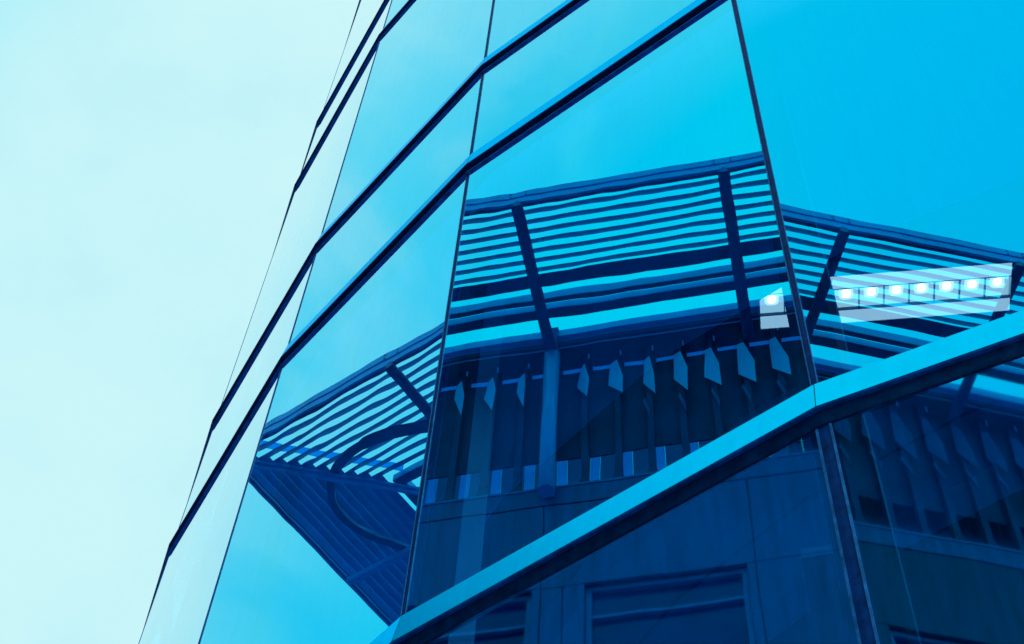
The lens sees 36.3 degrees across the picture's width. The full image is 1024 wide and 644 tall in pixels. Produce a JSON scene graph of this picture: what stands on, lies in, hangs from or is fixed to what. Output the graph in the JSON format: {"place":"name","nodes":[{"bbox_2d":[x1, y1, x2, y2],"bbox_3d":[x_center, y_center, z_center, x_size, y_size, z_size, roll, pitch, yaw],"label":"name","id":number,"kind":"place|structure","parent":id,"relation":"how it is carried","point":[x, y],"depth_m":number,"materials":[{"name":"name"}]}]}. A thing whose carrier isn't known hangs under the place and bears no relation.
{"place":"outdoors","nodes":[
{"label":"outdoors","id":0,"kind":"place"},
{"bbox_2d":[0,0,358,643],"label":"sky","id":1,"kind":"structure","parent":0,"point":[153,153],"materials":[{"name":"blue"}]},
{"bbox_2d":[138,0,1023,643],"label":"glass tower","id":2,"kind":"structure","parent":0,"point":[636,320],"depth_m":4.87,"materials":[{"name":"glass"}]},
{"bbox_2d":[139,371,279,643],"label":"window pane","id":3,"kind":"structure","parent":2,"relation":"in","point":[178,612],"depth_m":6.98,"materials":[{"name":"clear glass"}]},
{"bbox_2d":[223,42,378,400],"bbox_3d":[-1.293,-0.712,9.872,0.012,2.732,1.332,27,-60,-14],"label":"window pane","id":4,"kind":"structure","parent":2,"relation":"in","point":[303,225],"depth_m":9.69,"materials":[{"name":"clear glass"}]},
{"bbox_2d":[200,177,465,643],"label":"window pane","id":5,"kind":"structure","parent":2,"relation":"in","point":[318,552],"depth_m":5.77,"materials":[{"name":"blue glass"}]},
{"bbox_2d":[325,0,383,104],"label":"window pane","id":6,"kind":"structure","parent":2,"relation":"in","point":[367,10],"depth_m":12.87,"materials":[{"name":"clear glass"}]},
{"bbox_2d":[323,0,491,231],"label":"window pane","id":7,"kind":"structure","parent":2,"relation":"in","point":[434,45],"depth_m":8.83,"materials":[{"name":"blue glass"}]},
{"bbox_2d":[487,0,565,55],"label":"window pane","id":8,"kind":"structure","parent":2,"relation":"in","point":[510,18],"depth_m":7.93,"materials":[{"name":"blue glass"}]},
{"bbox_2d":[406,0,809,612],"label":"window pane","id":9,"kind":"structure","parent":2,"relation":"in","point":[622,305],"depth_m":4.97,"materials":[{"name":"blue glass"}]},
{"bbox_2d":[426,430,857,643],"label":"window pane","id":10,"kind":"structure","parent":2,"relation":"in","point":[753,557],"depth_m":3.71,"materials":[{"name":"blue glass"}]},
{"bbox_2d":[737,0,1023,382],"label":"window pane","id":11,"kind":"structure","parent":2,"relation":"in","point":[894,129],"depth_m":4.62,"materials":[{"name":"blue glass"}]},
{"bbox_2d":[831,356,1023,643],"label":"window pane","id":12,"kind":"structure","parent":2,"relation":"in","point":[933,477],"depth_m":3.39,"materials":[{"name":"blue glass"}]}
]}

